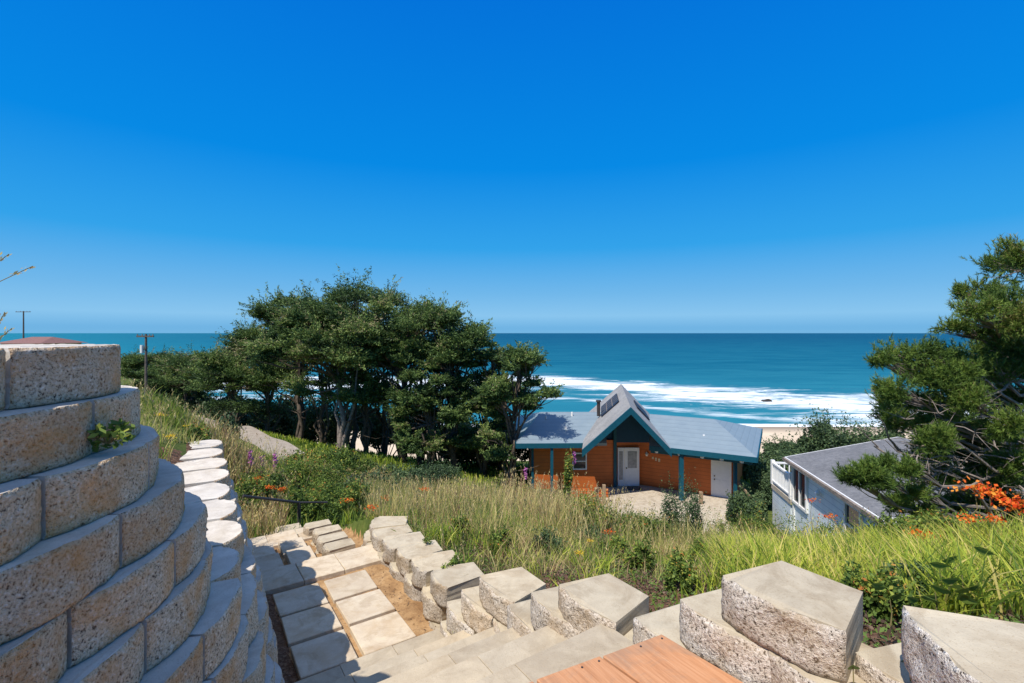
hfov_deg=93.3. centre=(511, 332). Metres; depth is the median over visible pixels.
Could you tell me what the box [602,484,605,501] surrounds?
timber post
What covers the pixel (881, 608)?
leafy weed
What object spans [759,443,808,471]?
leafy bush
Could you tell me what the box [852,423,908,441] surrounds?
leafy bush
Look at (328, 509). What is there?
leafy bush
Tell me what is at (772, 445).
leafy bush
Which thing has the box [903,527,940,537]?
flowering plant
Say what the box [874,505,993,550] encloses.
leafy bush
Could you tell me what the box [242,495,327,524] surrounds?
handrail
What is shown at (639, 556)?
leafy weed
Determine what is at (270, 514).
dry weed stalks
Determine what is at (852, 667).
broad leaf plant
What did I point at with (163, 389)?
leafy bush
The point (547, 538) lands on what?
leafy weed
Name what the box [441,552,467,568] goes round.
weed
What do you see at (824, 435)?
leafy bush
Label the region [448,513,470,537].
leafy weed
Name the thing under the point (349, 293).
cypress tree
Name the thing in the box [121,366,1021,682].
ground
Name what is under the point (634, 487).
door mat
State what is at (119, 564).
retaining wall
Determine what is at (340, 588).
paving slab
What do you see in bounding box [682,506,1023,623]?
long lime blades
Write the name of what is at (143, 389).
slope dry grass
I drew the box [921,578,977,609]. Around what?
broad leaf plant
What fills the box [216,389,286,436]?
leafy bush
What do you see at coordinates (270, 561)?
paving slab
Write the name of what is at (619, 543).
leafy weed
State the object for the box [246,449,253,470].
flowering plant
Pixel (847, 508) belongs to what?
window
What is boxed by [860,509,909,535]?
leafy bush
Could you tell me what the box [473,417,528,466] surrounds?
leafy bush
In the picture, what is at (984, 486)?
flowering plant
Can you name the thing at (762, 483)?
leafy bush
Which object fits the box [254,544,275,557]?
paving slab
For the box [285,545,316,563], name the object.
paving slab
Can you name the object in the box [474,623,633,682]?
stone step
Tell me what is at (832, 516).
flowering plant
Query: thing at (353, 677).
stone step
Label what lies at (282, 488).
flowering plant
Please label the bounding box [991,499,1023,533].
flowering plant
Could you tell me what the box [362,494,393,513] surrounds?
leafy weed
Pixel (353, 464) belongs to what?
leafy bush
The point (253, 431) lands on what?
road
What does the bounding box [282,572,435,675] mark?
path litter
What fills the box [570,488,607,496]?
slat screen
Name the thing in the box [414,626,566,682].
stone step
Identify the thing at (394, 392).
cypress tree
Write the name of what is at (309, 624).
paving slab
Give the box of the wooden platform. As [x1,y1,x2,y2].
[530,634,742,682]
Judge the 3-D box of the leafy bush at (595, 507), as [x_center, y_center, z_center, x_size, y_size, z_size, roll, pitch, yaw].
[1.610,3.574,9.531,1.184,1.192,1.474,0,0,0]
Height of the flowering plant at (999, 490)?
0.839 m
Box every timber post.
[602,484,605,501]
[699,491,702,503]
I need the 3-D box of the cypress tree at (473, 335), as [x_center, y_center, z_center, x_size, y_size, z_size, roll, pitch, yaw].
[-3.760,3.391,28.824,7.710,10.786,6.075,0,0,0]
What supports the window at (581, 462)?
in the orange house at (619, 435)
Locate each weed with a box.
[87,418,135,451]
[177,421,211,441]
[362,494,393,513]
[408,506,435,523]
[422,532,431,543]
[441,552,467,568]
[442,497,482,514]
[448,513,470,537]
[487,524,512,556]
[532,525,567,555]
[571,521,610,546]
[597,532,630,558]
[622,536,656,574]
[661,547,698,593]
[686,534,717,564]
[730,546,762,569]
[839,559,921,627]
[880,559,937,607]
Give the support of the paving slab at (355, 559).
on the ground at (409, 610)
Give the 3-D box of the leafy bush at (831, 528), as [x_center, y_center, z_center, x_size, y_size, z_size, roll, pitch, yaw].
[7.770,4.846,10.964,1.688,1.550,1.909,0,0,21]
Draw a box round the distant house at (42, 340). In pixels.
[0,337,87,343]
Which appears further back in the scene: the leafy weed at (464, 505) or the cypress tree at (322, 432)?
the cypress tree at (322, 432)
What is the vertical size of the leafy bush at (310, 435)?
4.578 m
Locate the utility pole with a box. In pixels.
[136,334,153,392]
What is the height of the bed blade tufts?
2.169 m
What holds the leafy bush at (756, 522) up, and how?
on the ground at (409, 610)
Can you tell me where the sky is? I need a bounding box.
[0,0,1023,332]
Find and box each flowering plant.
[163,433,177,461]
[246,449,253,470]
[269,487,292,522]
[272,453,277,468]
[340,498,353,524]
[364,504,378,518]
[572,451,577,490]
[575,550,583,577]
[795,498,816,535]
[818,513,837,524]
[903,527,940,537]
[947,476,997,539]
[950,510,983,544]
[956,483,1019,534]
[976,513,1006,536]
[979,488,1023,537]
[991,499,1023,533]
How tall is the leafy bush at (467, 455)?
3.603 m
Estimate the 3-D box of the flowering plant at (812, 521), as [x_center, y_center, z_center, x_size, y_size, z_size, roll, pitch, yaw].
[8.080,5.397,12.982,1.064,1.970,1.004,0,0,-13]
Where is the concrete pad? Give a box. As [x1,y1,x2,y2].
[599,485,764,536]
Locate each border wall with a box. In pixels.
[264,523,302,534]
[361,516,1023,682]
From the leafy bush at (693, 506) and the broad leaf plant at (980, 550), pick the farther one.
the leafy bush at (693, 506)
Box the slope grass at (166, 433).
[140,392,219,459]
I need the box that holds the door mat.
[626,486,641,489]
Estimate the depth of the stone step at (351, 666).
3.89 m
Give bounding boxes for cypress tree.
[121,345,179,389]
[130,340,213,412]
[174,345,263,425]
[176,315,313,435]
[225,281,327,439]
[236,299,400,450]
[255,266,434,449]
[288,361,342,443]
[315,290,474,462]
[347,353,390,452]
[370,366,411,454]
[383,365,462,467]
[385,301,510,472]
[391,361,443,464]
[436,384,449,465]
[440,342,529,473]
[467,340,564,486]
[477,348,510,471]
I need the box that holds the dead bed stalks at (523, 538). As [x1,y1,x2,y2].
[360,498,830,585]
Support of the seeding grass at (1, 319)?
on the retaining wall at (119, 564)
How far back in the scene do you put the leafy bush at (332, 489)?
11.45 m
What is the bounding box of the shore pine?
[829,232,1023,527]
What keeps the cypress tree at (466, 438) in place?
on the ground at (409, 610)
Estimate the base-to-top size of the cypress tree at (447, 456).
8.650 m
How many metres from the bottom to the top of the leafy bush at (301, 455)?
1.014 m
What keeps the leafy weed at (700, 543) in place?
on the ground at (409, 610)
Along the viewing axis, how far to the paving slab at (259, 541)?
7.18 m
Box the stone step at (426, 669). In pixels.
[378,628,520,682]
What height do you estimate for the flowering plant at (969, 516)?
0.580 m
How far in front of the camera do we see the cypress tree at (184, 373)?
37.75 m
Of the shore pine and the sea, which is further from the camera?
the sea
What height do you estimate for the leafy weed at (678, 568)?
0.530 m
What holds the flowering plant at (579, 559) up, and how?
on the ground at (409, 610)
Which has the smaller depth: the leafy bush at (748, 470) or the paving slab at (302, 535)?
the paving slab at (302, 535)
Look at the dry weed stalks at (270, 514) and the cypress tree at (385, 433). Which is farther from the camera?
the cypress tree at (385, 433)
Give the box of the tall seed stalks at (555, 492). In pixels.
[494,465,640,519]
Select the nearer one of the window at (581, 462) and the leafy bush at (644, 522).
the leafy bush at (644, 522)
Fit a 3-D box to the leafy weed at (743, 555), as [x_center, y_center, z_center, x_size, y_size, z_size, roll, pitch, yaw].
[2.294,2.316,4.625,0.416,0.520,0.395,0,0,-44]
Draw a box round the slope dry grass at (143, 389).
[121,377,226,457]
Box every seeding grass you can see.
[0,252,34,281]
[0,312,13,340]
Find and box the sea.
[0,333,1023,426]
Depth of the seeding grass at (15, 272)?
2.00 m
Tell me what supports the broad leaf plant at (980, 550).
on the ground at (409, 610)
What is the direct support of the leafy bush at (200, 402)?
on the ground at (409, 610)
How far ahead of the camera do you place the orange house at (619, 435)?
26.66 m
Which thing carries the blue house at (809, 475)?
on the ground at (409, 610)
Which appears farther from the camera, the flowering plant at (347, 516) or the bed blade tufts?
the flowering plant at (347, 516)
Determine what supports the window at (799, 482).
in the blue house at (809, 475)
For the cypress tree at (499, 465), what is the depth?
30.88 m
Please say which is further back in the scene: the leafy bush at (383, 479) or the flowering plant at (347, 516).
the leafy bush at (383, 479)
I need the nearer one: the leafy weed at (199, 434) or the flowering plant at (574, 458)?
the leafy weed at (199, 434)
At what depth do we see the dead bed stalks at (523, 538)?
6.14 m
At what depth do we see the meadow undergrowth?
8.68 m
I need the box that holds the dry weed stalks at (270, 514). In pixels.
[179,402,297,538]
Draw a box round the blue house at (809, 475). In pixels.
[771,430,1023,537]
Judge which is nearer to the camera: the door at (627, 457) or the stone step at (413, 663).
the stone step at (413, 663)
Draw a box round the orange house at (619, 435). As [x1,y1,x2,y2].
[515,384,762,500]
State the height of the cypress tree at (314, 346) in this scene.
9.784 m
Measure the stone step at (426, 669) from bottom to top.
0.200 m
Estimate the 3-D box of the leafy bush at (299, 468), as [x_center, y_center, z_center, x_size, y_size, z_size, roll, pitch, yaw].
[-5.293,3.584,12.071,2.485,1.352,2.011,0,0,0]
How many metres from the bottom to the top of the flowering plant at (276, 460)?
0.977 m
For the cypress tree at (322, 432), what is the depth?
33.83 m
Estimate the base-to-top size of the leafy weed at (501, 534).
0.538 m
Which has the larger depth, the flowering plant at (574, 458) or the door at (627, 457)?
the door at (627, 457)
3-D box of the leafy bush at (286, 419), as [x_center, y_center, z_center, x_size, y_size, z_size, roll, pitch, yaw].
[-18.194,6.969,40.508,7.847,6.109,6.573,0,0,0]
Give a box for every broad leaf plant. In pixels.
[848,665,859,682]
[869,577,921,625]
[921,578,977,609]
[930,547,994,609]
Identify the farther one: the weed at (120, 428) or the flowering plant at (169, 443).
the flowering plant at (169, 443)
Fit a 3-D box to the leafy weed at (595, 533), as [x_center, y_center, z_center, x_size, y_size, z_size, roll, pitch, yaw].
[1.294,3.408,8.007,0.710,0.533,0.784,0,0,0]
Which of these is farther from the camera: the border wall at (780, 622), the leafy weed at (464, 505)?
the leafy weed at (464, 505)
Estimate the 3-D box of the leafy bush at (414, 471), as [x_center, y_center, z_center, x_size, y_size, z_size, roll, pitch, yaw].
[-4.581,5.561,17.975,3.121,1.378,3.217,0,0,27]
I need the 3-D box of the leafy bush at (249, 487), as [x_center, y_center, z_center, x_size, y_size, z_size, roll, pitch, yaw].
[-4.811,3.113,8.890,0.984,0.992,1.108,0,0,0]
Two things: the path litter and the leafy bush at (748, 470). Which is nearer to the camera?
the path litter
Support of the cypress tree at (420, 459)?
on the ground at (409, 610)
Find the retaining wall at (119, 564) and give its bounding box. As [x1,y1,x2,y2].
[0,344,284,682]
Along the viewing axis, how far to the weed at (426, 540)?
5.58 m
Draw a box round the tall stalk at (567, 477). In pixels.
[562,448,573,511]
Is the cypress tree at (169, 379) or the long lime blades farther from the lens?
the cypress tree at (169, 379)
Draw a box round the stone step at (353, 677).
[329,630,471,682]
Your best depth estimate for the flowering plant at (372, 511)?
7.59 m
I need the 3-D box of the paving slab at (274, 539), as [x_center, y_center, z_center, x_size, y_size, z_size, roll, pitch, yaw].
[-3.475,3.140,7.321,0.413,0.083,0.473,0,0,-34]
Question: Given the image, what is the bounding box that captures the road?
[188,413,353,482]
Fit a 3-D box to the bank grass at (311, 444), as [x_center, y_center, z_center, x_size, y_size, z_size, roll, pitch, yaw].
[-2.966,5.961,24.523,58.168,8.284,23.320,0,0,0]
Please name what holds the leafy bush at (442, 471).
on the ground at (409, 610)
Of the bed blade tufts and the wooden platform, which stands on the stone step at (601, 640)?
the wooden platform
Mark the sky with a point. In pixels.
(543, 166)
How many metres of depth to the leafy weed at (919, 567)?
3.16 m
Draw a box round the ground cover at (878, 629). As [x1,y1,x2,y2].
[339,523,1023,647]
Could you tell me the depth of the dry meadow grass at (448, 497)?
8.71 m
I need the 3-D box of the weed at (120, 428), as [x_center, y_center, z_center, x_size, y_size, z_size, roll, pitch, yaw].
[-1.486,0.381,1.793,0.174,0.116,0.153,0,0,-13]
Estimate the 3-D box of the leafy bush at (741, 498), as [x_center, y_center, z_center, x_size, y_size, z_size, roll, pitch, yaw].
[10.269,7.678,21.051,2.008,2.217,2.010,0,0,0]
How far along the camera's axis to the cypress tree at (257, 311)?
32.54 m
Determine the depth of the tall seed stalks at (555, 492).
14.10 m
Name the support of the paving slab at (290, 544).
on the ground at (409, 610)
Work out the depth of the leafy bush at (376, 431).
35.70 m
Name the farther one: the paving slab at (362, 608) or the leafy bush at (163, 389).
the leafy bush at (163, 389)
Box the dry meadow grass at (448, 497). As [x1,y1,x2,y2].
[260,432,1023,553]
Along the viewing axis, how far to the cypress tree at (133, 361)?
45.22 m
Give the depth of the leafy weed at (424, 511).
8.59 m
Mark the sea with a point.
(736, 378)
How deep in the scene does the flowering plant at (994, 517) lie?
4.89 m
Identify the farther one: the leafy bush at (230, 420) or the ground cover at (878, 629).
the leafy bush at (230, 420)
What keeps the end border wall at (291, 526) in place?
on the ground at (409, 610)
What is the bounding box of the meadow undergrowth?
[139,387,691,560]
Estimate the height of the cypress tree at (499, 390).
8.544 m
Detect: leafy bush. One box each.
[134,385,189,405]
[173,388,244,419]
[215,409,242,441]
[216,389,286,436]
[233,474,280,523]
[234,463,287,498]
[247,387,339,437]
[267,479,323,522]
[268,448,352,493]
[283,448,335,464]
[284,442,382,477]
[290,395,352,445]
[294,482,350,524]
[303,463,372,512]
[342,468,398,502]
[345,403,414,454]
[349,461,434,488]
[387,459,464,488]
[410,406,480,460]
[439,420,481,466]
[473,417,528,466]
[566,485,625,535]
[613,500,673,542]
[659,465,707,542]
[704,499,784,537]
[725,484,771,531]
[742,455,770,481]
[745,503,827,539]
[749,465,771,507]
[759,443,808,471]
[761,433,810,452]
[786,403,891,453]
[806,511,871,538]
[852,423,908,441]
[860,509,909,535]
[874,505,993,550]
[952,514,1019,537]
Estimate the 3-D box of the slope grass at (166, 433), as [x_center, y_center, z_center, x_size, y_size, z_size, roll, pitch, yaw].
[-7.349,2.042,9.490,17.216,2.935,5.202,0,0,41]
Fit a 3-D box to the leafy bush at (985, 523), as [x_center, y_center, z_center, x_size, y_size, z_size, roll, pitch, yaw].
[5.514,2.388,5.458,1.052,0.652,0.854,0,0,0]
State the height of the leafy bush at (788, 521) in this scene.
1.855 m
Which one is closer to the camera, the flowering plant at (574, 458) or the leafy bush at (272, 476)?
the leafy bush at (272, 476)
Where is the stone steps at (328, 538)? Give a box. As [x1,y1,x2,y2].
[303,519,354,555]
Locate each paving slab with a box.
[250,536,268,547]
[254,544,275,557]
[255,552,283,570]
[262,563,303,594]
[266,530,298,547]
[273,583,328,618]
[278,537,306,557]
[281,603,341,646]
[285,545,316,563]
[290,629,357,680]
[295,554,344,584]
[296,528,311,541]
[324,570,376,603]
[334,544,381,573]
[336,589,394,627]
[350,611,415,655]
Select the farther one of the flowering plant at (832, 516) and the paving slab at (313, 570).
the flowering plant at (832, 516)
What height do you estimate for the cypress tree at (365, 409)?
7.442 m
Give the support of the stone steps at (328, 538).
on the ground at (409, 610)
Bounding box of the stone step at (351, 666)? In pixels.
[295,629,443,682]
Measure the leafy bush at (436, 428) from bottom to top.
5.049 m
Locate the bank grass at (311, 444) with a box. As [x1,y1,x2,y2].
[238,428,750,499]
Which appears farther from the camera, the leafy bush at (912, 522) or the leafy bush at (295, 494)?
the leafy bush at (295, 494)
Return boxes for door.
[617,447,638,485]
[711,460,730,497]
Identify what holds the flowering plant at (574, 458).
on the ground at (409, 610)
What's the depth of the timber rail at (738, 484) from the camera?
24.94 m
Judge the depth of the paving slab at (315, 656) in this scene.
4.07 m
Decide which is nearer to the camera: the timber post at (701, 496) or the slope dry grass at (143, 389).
the slope dry grass at (143, 389)
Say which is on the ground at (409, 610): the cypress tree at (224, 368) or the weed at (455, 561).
the cypress tree at (224, 368)
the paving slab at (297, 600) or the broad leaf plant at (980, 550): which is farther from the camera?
the paving slab at (297, 600)
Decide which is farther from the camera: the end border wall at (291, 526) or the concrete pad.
the concrete pad
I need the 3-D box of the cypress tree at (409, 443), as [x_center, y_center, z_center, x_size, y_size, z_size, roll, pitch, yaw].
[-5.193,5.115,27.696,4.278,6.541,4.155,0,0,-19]
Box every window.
[572,452,586,469]
[791,467,807,513]
[843,501,863,535]
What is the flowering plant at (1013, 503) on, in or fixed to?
on the ground at (409, 610)
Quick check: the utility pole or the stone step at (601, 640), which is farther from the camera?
the utility pole
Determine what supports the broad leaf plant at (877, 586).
on the ground at (409, 610)
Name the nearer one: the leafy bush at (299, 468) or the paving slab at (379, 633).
the paving slab at (379, 633)
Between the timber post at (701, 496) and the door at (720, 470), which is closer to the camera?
the timber post at (701, 496)
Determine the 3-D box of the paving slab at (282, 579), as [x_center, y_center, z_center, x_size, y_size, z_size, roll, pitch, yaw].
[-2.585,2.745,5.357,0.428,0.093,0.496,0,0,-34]
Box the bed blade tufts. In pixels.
[410,521,979,613]
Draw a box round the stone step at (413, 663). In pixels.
[356,627,495,682]
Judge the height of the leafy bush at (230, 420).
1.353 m

